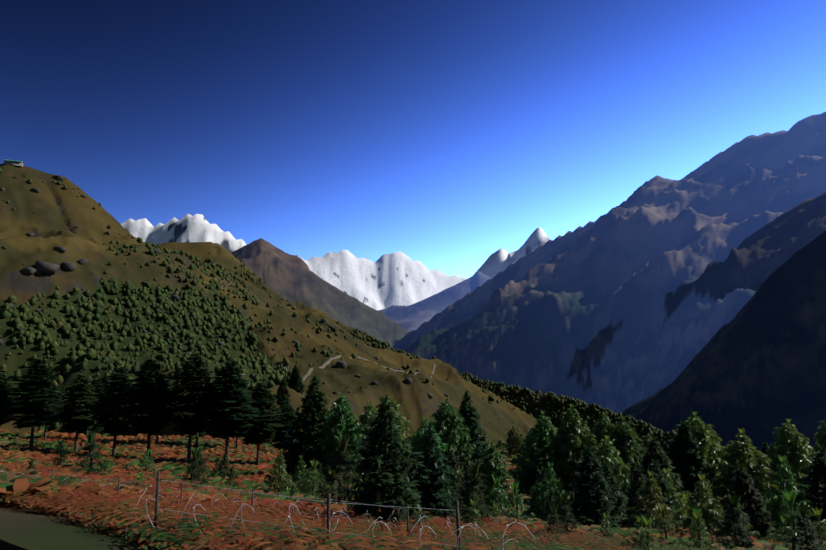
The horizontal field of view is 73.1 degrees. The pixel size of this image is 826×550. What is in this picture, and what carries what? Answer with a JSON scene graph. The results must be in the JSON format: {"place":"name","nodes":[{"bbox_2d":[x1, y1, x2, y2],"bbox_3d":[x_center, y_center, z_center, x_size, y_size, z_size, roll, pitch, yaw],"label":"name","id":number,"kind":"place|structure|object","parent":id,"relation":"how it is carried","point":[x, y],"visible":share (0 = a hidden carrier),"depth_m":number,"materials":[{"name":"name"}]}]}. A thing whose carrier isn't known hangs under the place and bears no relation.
{"place":"outdoors","nodes":[
{"label":"outdoors","id":0,"kind":"place"},
{"bbox_2d":[206,355,435,382],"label":"trail path","id":1,"kind":"structure","parent":0,"point":[309,371],"depth_m":370.36,"materials":[{"name":"brown soil"}]},
{"bbox_2d":[0,112,825,549],"bbox_3d":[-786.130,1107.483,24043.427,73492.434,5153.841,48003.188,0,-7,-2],"label":"mountains","id":2,"kind":"structure","parent":0,"point":[660,302],"depth_m":2213.11,"materials":[{"name":"stone"}]},
{"bbox_2d":[0,366,16,425],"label":"fir tree","id":3,"kind":"object","parent":2,"relation":"on","point":[4,390],"visible":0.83,"depth_m":88.30,"materials":[{"name":"green plant"}]},
{"bbox_2d":[2,377,19,423],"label":"fir tree","id":4,"kind":"object","parent":2,"relation":"on","point":[10,415],"visible":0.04,"depth_m":116.39,"materials":[{"name":"green plant"}]},
{"bbox_2d":[4,159,23,166],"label":"building","id":5,"kind":"structure","parent":2,"relation":"on","point":[13,162],"depth_m":532.78,"materials":[{"name":"stone"}]},
{"bbox_2d":[25,459,38,475],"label":"young fir tree","id":6,"kind":"object","parent":2,"relation":"on","point":[31,464],"visible":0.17,"depth_m":28.21,"materials":[{"name":"green plant"}]},
{"bbox_2d":[1,355,66,449],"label":"fir tree","id":7,"kind":"object","parent":2,"relation":"on","point":[39,406],"visible":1,"depth_m":86.22,"materials":[{"name":"green plant"}]},
{"bbox_2d":[22,381,65,439],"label":"fir tree","id":8,"kind":"object","parent":2,"relation":"on","point":[55,421],"visible":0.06,"depth_m":120.58,"materials":[{"name":"green plant"}]},
{"bbox_2d":[51,439,72,467],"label":"young fir tree","id":9,"kind":"object","parent":2,"relation":"on","point":[61,453],"visible":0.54,"depth_m":50.37,"materials":[{"name":"green plant"}]},
{"bbox_2d":[53,369,98,451],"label":"fir tree","id":10,"kind":"object","parent":2,"relation":"on","point":[73,418],"visible":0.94,"depth_m":95.75,"materials":[{"name":"green plant"}]},
{"bbox_2d":[67,431,109,475],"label":"young fir tree","id":11,"kind":"object","parent":2,"relation":"on","point":[90,445],"visible":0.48,"depth_m":37.42,"materials":[{"name":"green plant"}]},
{"bbox_2d":[79,376,106,432],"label":"fir tree","id":12,"kind":"object","parent":2,"relation":"on","point":[96,386],"visible":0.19,"depth_m":127.13,"materials":[{"name":"green plant"}]},
{"bbox_2d":[94,424,103,441],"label":"young fir tree","id":13,"kind":"object","parent":2,"relation":"on","point":[98,429],"visible":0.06,"depth_m":203.79,"materials":[{"name":"green plant"}]},
{"bbox_2d":[100,457,112,472],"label":"sapling","id":14,"kind":"object","parent":2,"relation":"on","point":[105,466],"visible":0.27,"depth_m":45.46,"materials":[{"name":"green plant"}]},
{"bbox_2d":[87,363,133,454],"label":"fir tree","id":15,"kind":"object","parent":2,"relation":"on","point":[118,383],"visible":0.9,"depth_m":90.19,"materials":[{"name":"green plant"}]},
{"bbox_2d":[134,448,156,474],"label":"sapling","id":16,"kind":"object","parent":2,"relation":"on","point":[145,460],"visible":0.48,"depth_m":60.78,"materials":[{"name":"green plant"}]},
{"bbox_2d":[116,354,175,456],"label":"fir tree","id":17,"kind":"object","parent":2,"relation":"on","point":[145,388],"visible":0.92,"depth_m":87.19,"materials":[{"name":"green plant"}]},
{"bbox_2d":[148,371,173,443],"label":"fir tree","id":18,"kind":"object","parent":2,"relation":"on","point":[157,438],"depth_m":129.18,"materials":[{"name":"green plant"}]},
{"bbox_2d":[161,349,217,461],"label":"fir tree","id":19,"kind":"object","parent":2,"relation":"on","point":[188,386],"visible":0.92,"depth_m":87.64,"materials":[{"name":"green plant"}]},
{"bbox_2d":[180,448,204,484],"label":"young fir tree","id":20,"kind":"object","parent":2,"relation":"on","point":[193,462],"visible":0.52,"depth_m":43.73,"materials":[{"name":"green plant"}]},
{"bbox_2d":[184,431,205,439],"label":"fir tree","id":21,"kind":"object","parent":2,"relation":"on","point":[200,434],"visible":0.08,"depth_m":160.39,"materials":[{"name":"green plant"}]},
{"bbox_2d":[181,382,210,443],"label":"fir tree","id":22,"kind":"object","parent":2,"relation":"on","point":[196,442],"visible":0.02,"depth_m":134.25,"materials":[{"name":"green plant"}]},
{"bbox_2d":[183,447,209,483],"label":"young fir tree","id":23,"kind":"object","parent":2,"relation":"on","point":[200,461],"visible":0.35,"depth_m":46.13,"materials":[{"name":"green plant"}]},
{"bbox_2d":[210,456,223,476],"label":"young fir tree","id":24,"kind":"object","parent":2,"relation":"on","point":[216,464],"visible":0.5,"depth_m":70.43,"materials":[{"name":"green plant"}]},
{"bbox_2d":[214,453,232,478],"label":"young fir tree","id":25,"kind":"object","parent":2,"relation":"on","point":[225,467],"visible":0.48,"depth_m":62.34,"materials":[{"name":"green plant"}]},
{"bbox_2d":[0,175,448,398],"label":"hill boulders","id":26,"kind":"object","parent":2,"relation":"on","point":[42,267],"visible":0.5,"depth_m":340.18,"materials":[{"name":"grey stone"}]},
{"bbox_2d":[194,356,259,462],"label":"fir tree","id":27,"kind":"object","parent":2,"relation":"on","point":[229,421],"visible":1,"depth_m":88.31,"materials":[{"name":"green plant"}]},
{"bbox_2d":[223,466,239,486],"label":"young fir tree","id":28,"kind":"object","parent":2,"relation":"on","point":[231,476],"visible":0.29,"depth_m":43.41,"materials":[{"name":"green plant"}]},
{"bbox_2d":[0,466,494,537],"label":"grass tufts","id":29,"kind":"object","parent":2,"relation":"on","point":[181,496],"visible":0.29,"depth_m":18.96,"materials":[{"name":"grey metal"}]},
{"bbox_2d":[235,379,284,465],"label":"fir tree","id":30,"kind":"object","parent":2,"relation":"on","point":[262,423],"visible":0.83,"depth_m":96.39,"materials":[{"name":"green plant"}]},
{"bbox_2d":[261,449,300,493],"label":"young conifer","id":31,"kind":"object","parent":2,"relation":"on","point":[283,485],"visible":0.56,"depth_m":38.52,"materials":[{"name":"green plant"}]},
{"bbox_2d":[274,376,290,403],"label":"young fir tree","id":32,"kind":"object","parent":2,"relation":"on","point":[282,391],"visible":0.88,"depth_m":228.34,"materials":[{"name":"green plant"}]},
{"bbox_2d":[269,397,299,453],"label":"fir tree","id":33,"kind":"object","parent":2,"relation":"on","point":[288,417],"visible":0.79,"depth_m":101.94,"materials":[{"name":"green plant"}]},
{"bbox_2d":[287,365,304,390],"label":"young fir tree","id":34,"kind":"object","parent":2,"relation":"on","point":[289,378],"visible":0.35,"depth_m":246.57,"materials":[{"name":"green plant"}]},
{"bbox_2d":[289,365,304,393],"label":"young fir tree","id":35,"kind":"object","parent":2,"relation":"on","point":[297,375],"visible":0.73,"depth_m":245.78,"materials":[{"name":"green plant"}]},
{"bbox_2d":[290,456,315,493],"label":"young conifer","id":36,"kind":"object","parent":2,"relation":"on","point":[299,481],"visible":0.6,"depth_m":45.76,"materials":[{"name":"green plant"}]},
{"bbox_2d":[272,374,344,479],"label":"young fir tree","id":37,"kind":"object","parent":2,"relation":"on","point":[304,441],"visible":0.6,"depth_m":78.90,"materials":[{"name":"green plant"}]},
{"bbox_2d":[302,460,324,495],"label":"young conifer","id":38,"kind":"object","parent":2,"relation":"on","point":[315,474],"visible":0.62,"depth_m":43.40,"materials":[{"name":"green plant"}]},
{"bbox_2d":[125,471,538,549],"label":"razor wire fence","id":39,"kind":"object","parent":2,"relation":"on","point":[458,526],"visible":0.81,"depth_m":9.76,"materials":[{"name":"grey metal"}]},
{"bbox_2d":[0,168,677,456],"bbox_3d":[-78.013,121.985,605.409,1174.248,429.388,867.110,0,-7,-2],"label":"shrubs","id":40,"kind":"object","parent":2,"relation":"on","point":[110,325],"visible":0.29,"depth_m":340.96,"materials":[{"name":"green plant"}]},
{"bbox_2d":[315,434,362,507],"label":"young fir tree","id":41,"kind":"object","parent":2,"relation":"on","point":[343,458],"visible":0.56,"depth_m":26.55,"materials":[{"name":"green plant"}]},
{"bbox_2d":[317,392,363,480],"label":"conifer tree","id":42,"kind":"object","parent":2,"relation":"on","point":[343,421],"visible":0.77,"depth_m":73.51,"materials":[{"name":"green plant"}]},
{"bbox_2d":[351,400,390,476],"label":"conifer tree","id":43,"kind":"object","parent":2,"relation":"on","point":[364,418],"visible":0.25,"depth_m":77.89,"materials":[{"name":"green plant"}]},
{"bbox_2d":[340,395,433,524],"bbox_3d":[-0.960,7.305,20.347,3.786,5.827,3.754,1,-7,-6],"label":"young fir tree","id":44,"kind":"object","parent":2,"relation":"on","point":[385,478],"visible":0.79,"depth_m":20.00,"materials":[{"name":"green plant"}]},
{"bbox_2d":[380,490,399,520],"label":"young fir tree","id":45,"kind":"object","parent":2,"relation":"on","point":[386,507],"visible":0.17,"depth_m":19.84,"materials":[{"name":"green plant"}]},
{"bbox_2d":[381,396,416,468],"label":"conifer tree","id":46,"kind":"object","parent":2,"relation":"on","point":[395,407],"visible":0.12,"depth_m":84.58,"materials":[{"name":"green plant"}]},
{"bbox_2d":[0,428,824,549],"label":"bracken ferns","id":47,"kind":"object","parent":2,"relation":"on","point":[93,502],"visible":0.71,"depth_m":19.64,"materials":[{"name":"brown plant"}]},
{"bbox_2d":[403,417,453,488],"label":"conifer tree","id":48,"kind":"object","parent":2,"relation":"on","point":[415,442],"visible":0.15,"depth_m":59.57,"materials":[{"name":"green plant"}]},
{"bbox_2d":[408,449,451,515],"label":"young fir tree","id":49,"kind":"object","parent":2,"relation":"on","point":[430,462],"visible":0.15,"depth_m":28.58,"materials":[{"name":"green plant"}]},
{"bbox_2d":[403,422,458,515],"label":"young fir tree","id":50,"kind":"object","parent":2,"relation":"on","point":[440,495],"visible":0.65,"depth_m":28.32,"materials":[{"name":"green plant"}]},
{"bbox_2d":[429,503,437,515],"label":"young fir tree","id":51,"kind":"object","parent":2,"relation":"on","point":[433,511],"visible":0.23,"depth_m":25.45,"materials":[{"name":"green plant"}]},
{"bbox_2d":[431,397,475,483],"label":"tree","id":52,"kind":"object","parent":2,"relation":"on","point":[448,424],"visible":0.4,"depth_m":69.79,"materials":[{"name":"green plant"}]},
{"bbox_2d":[436,443,471,513],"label":"young fir tree","id":53,"kind":"object","parent":2,"relation":"on","point":[457,477],"visible":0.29,"depth_m":32.05,"materials":[{"name":"green plant"}]},
{"bbox_2d":[452,457,485,513],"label":"young fir tree","id":54,"kind":"object","parent":2,"relation":"on","point":[467,469],"visible":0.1,"depth_m":32.79,"materials":[{"name":"green plant"}]},
{"bbox_2d":[451,391,495,486],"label":"young fir tree","id":55,"kind":"object","parent":2,"relation":"on","point":[469,415],"visible":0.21,"depth_m":81.66,"materials":[{"name":"green plant"}]},
{"bbox_2d":[462,498,486,528],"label":"sapling","id":56,"kind":"object","parent":2,"relation":"on","point":[473,510],"visible":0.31,"depth_m":22.44,"materials":[{"name":"green plant"}]},
{"bbox_2d":[452,460,497,522],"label":"young fir tree","id":57,"kind":"object","parent":2,"relation":"on","point":[473,480],"visible":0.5,"depth_m":25.50,"materials":[{"name":"green plant"}]},
{"bbox_2d":[476,441,512,505],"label":"tree","id":58,"kind":"object","parent":2,"relation":"on","point":[489,465],"visible":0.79,"depth_m":49.31,"materials":[{"name":"green plant"}]},
{"bbox_2d":[492,503,500,517],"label":"sapling","id":59,"kind":"object","parent":2,"relation":"on","point":[494,512],"visible":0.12,"depth_m":28.39,"materials":[{"name":"green plant"}]},
{"bbox_2d":[481,474,512,516],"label":"sapling","id":60,"kind":"object","parent":2,"relation":"on","point":[496,479],"visible":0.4,"depth_m":30.18,"materials":[{"name":"green plant"}]},
{"bbox_2d":[495,439,505,449],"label":"tree","id":61,"kind":"object","parent":2,"relation":"on","point":[500,442],"visible":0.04,"depth_m":178.67,"materials":[{"name":"green plant"}]},
{"bbox_2d":[502,425,522,456],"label":"tree","id":62,"kind":"object","parent":2,"relation":"on","point":[513,440],"visible":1,"depth_m":151.83,"materials":[{"name":"green plant"}]},
{"bbox_2d":[501,480,535,521],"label":"sapling","id":63,"kind":"object","parent":2,"relation":"on","point":[519,502],"visible":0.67,"depth_m":27.77,"materials":[{"name":"green plant"}]},
{"bbox_2d":[507,426,547,499],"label":"tree","id":64,"kind":"object","parent":2,"relation":"on","point":[527,443],"visible":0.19,"depth_m":66.39,"materials":[{"name":"green plant"}]},
{"bbox_2d":[519,466,554,517],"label":"young fir tree","id":65,"kind":"object","parent":2,"relation":"on","point":[529,510],"visible":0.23,"depth_m":39.30,"materials":[{"name":"green plant"}]},
{"bbox_2d":[510,411,579,496],"bbox_3d":[14.644,20.585,60.908,7.791,10.814,6.211,1,-7,-7],"label":"tree","id":66,"kind":"object","parent":2,"relation":"on","point":[527,476],"visible":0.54,"depth_m":60.62,"materials":[{"name":"green plant"}]},
{"bbox_2d":[528,462,566,519],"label":"tree","id":67,"kind":"object","parent":2,"relation":"on","point":[540,503],"visible":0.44,"depth_m":37.55,"materials":[{"name":"green plant"}]},
{"bbox_2d":[540,490,558,520],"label":"young fir tree","id":68,"kind":"object","parent":2,"relation":"on","point":[549,500],"visible":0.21,"depth_m":33.05,"materials":[{"name":"green plant"}]},
{"bbox_2d":[542,505,565,538],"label":"young fir tree","id":69,"kind":"object","parent":2,"relation":"on","point":[555,520],"visible":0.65,"depth_m":21.66,"materials":[{"name":"green plant"}]},
{"bbox_2d":[538,480,580,522],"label":"sapling","id":70,"kind":"object","parent":2,"relation":"on","point":[556,494],"visible":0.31,"depth_m":31.13,"materials":[{"name":"green plant"}]},
{"bbox_2d":[550,493,581,536],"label":"young fir tree","id":71,"kind":"object","parent":2,"relation":"on","point":[565,510],"visible":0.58,"depth_m":23.46,"materials":[{"name":"green plant"}]},
{"bbox_2d":[538,404,602,505],"bbox_3d":[16.857,19.693,58.843,8.349,11.543,5.529,-4,-8,27],"label":"tree","id":72,"kind":"object","parent":2,"relation":"on","point":[579,435],"visible":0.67,"depth_m":58.43,"materials":[{"name":"green plant"}]},
{"bbox_2d":[557,444,620,527],"bbox_3d":[9.857,12.710,31.468,4.059,6.139,4.565,1,-7,-5],"label":"young fir tree","id":73,"kind":"object","parent":2,"relation":"on","point":[600,502],"visible":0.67,"depth_m":31.21,"materials":[{"name":"green plant"}]},
{"bbox_2d":[576,435,636,511],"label":"tree","id":74,"kind":"object","parent":2,"relation":"on","point":[608,452],"visible":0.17,"depth_m":46.31,"materials":[{"name":"green plant"}]},
{"bbox_2d":[599,513,616,536],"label":"sapling","id":75,"kind":"object","parent":2,"relation":"on","point":[603,527],"visible":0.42,"depth_m":24.28,"materials":[{"name":"green plant"}]},
{"bbox_2d":[593,460,629,525],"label":"young fir tree","id":76,"kind":"object","parent":2,"relation":"on","point":[609,477],"visible":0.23,"depth_m":37.87,"materials":[{"name":"green plant"}]},
{"bbox_2d":[592,411,634,481],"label":"tree","id":77,"kind":"object","parent":2,"relation":"on","point":[600,432],"visible":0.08,"depth_m":61.32,"materials":[{"name":"green plant"}]},
{"bbox_2d":[617,481,628,512],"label":"young fir tree","id":78,"kind":"object","parent":2,"relation":"on","point":[624,485],"depth_m":43.65,"materials":[{"name":"green plant"}]},
{"bbox_2d":[612,417,647,481],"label":"tree","id":79,"kind":"object","parent":2,"relation":"on","point":[630,451],"visible":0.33,"depth_m":60.56,"materials":[{"name":"green plant"}]},
{"bbox_2d":[620,465,645,523],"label":"young fir tree","id":80,"kind":"object","parent":2,"relation":"on","point":[636,485],"visible":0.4,"depth_m":40.63,"materials":[{"name":"green plant"}]},
{"bbox_2d":[625,516,650,549],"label":"sapling","id":81,"kind":"object","parent":2,"relation":"on","point":[640,521],"visible":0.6,"depth_m":20.46,"materials":[{"name":"green plant"}]},
{"bbox_2d":[634,516,662,549],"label":"sapling","id":82,"kind":"object","parent":2,"relation":"on","point":[648,531],"visible":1,"depth_m":16.75,"materials":[{"name":"green plant"}]},
{"bbox_2d":[638,433,664,461],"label":"tree","id":83,"kind":"object","parent":2,"relation":"on","point":[648,438],"visible":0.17,"depth_m":128.49,"materials":[{"name":"green plant"}]},
{"bbox_2d":[627,470,680,532],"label":"tree","id":84,"kind":"object","parent":2,"relation":"on","point":[654,497],"visible":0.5,"depth_m":32.95,"materials":[{"name":"green plant"}]},
{"bbox_2d":[632,459,685,527],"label":"young fir tree","id":85,"kind":"object","parent":2,"relation":"on","point":[655,465],"visible":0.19,"depth_m":35.48,"materials":[{"name":"green plant"}]},
{"bbox_2d":[631,435,690,515],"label":"young fir tree","id":86,"kind":"object","parent":2,"relation":"on","point":[653,449],"visible":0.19,"depth_m":47.34,"materials":[{"name":"green plant"}]},
{"bbox_2d":[652,502,687,546],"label":"sapling","id":87,"kind":"object","parent":2,"relation":"on","point":[663,508],"visible":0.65,"depth_m":24.78,"materials":[{"name":"green plant"}]},
{"bbox_2d":[660,467,688,528],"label":"tree","id":88,"kind":"object","parent":2,"relation":"on","point":[679,505],"visible":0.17,"depth_m":35.44,"materials":[{"name":"green plant"}]},
{"bbox_2d":[663,420,724,512],"bbox_3d":[26.116,19.963,53.749,8.294,11.693,6.946,-2,-8,16],"label":"young fir tree","id":89,"kind":"object","parent":2,"relation":"on","point":[680,451],"visible":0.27,"depth_m":53.22,"materials":[{"name":"green plant"}]},
{"bbox_2d":[671,411,728,510],"bbox_3d":[28.182,19.560,55.065,8.630,11.479,6.663,6,-9,-38],"label":"tree","id":90,"kind":"object","parent":2,"relation":"on","point":[702,435],"visible":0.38,"depth_m":54.53,"materials":[{"name":"green plant"}]},
{"bbox_2d":[679,510,720,549],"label":"sapling","id":91,"kind":"object","parent":2,"relation":"on","point":[695,524],"visible":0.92,"depth_m":22.83,"materials":[{"name":"green plant"}]},
{"bbox_2d":[689,506,711,540],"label":"sapling","id":92,"kind":"object","parent":2,"relation":"on","point":[694,520],"visible":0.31,"depth_m":27.15,"materials":[{"name":"green plant"}]},
{"bbox_2d":[675,473,727,536],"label":"tree","id":93,"kind":"object","parent":2,"relation":"on","point":[713,517],"visible":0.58,"depth_m":32.16,"materials":[{"name":"green plant"}]},
{"bbox_2d":[711,493,756,547],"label":"young fir tree","id":94,"kind":"object","parent":2,"relation":"on","point":[729,526],"visible":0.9,"depth_m":24.86,"materials":[{"name":"green plant"}]},
{"bbox_2d":[700,428,783,515],"bbox_3d":[28.877,17.968,47.745,6.825,9.443,6.668,2,-8,-13],"label":"tree","id":95,"kind":"object","parent":2,"relation":"on","point":[749,458],"visible":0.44,"depth_m":47.75,"materials":[{"name":"green plant"}]},
{"bbox_2d":[711,463,780,538],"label":"young fir tree","id":96,"kind":"object","parent":2,"relation":"on","point":[757,517],"visible":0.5,"depth_m":32.89,"materials":[{"name":"green plant"}]},
{"bbox_2d":[727,502,765,540],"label":"sapling","id":97,"kind":"object","parent":2,"relation":"on","point":[747,524],"visible":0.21,"depth_m":31.30,"materials":[{"name":"green plant"}]},
{"bbox_2d":[759,442,769,457],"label":"young fir tree","id":98,"kind":"object","parent":2,"relation":"on","point":[765,449],"visible":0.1,"depth_m":130.47,"materials":[{"name":"green plant"}]},
{"bbox_2d":[778,516,792,547],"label":"tree","id":99,"kind":"object","parent":2,"relation":"on","point":[785,536],"visible":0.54,"depth_m":27.50,"materials":[{"name":"green plant"}]},
{"bbox_2d":[752,419,824,521],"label":"tree","id":100,"kind":"object","parent":2,"relation":"on","point":[789,437],"visible":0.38,"depth_m":48.42,"materials":[{"name":"green plant"}]},
{"bbox_2d":[755,454,822,542],"bbox_3d":[22.644,14.475,34.112,3.803,6.745,3.805,5,-9,-32],"label":"tree","id":101,"kind":"object","parent":2,"relation":"on","point":[773,505],"visible":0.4,"depth_m":34.05,"materials":[{"name":"green plant"}]},
{"bbox_2d":[764,488,822,549],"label":"tree","id":102,"kind":"object","parent":2,"relation":"on","point":[790,497],"visible":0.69,"depth_m":25.02,"materials":[{"name":"green plant"}]},
{"bbox_2d":[781,501,825,549],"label":"young fir tree","id":103,"kind":"object","parent":2,"relation":"on","point":[803,523],"visible":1,"depth_m":21.32,"materials":[{"name":"green plant"}]},
{"bbox_2d":[791,443,825,544],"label":"young fir tree","id":104,"kind":"object","parent":2,"relation":"on","point":[815,478],"visible":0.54,"depth_m":34.99,"materials":[{"name":"green plant"}]},
{"bbox_2d":[804,419,825,477],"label":"tree","id":105,"kind":"object","parent":2,"relation":"on","point":[820,436],"visible":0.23,"depth_m":50.95,"materials":[{"name":"green plant"}]},
{"bbox_2d":[808,506,825,547],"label":"tree","id":106,"kind":"object","parent":2,"relation":"on","point":[817,512],"visible":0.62,"depth_m":28.43,"materials":[{"name":"green plant"}]},
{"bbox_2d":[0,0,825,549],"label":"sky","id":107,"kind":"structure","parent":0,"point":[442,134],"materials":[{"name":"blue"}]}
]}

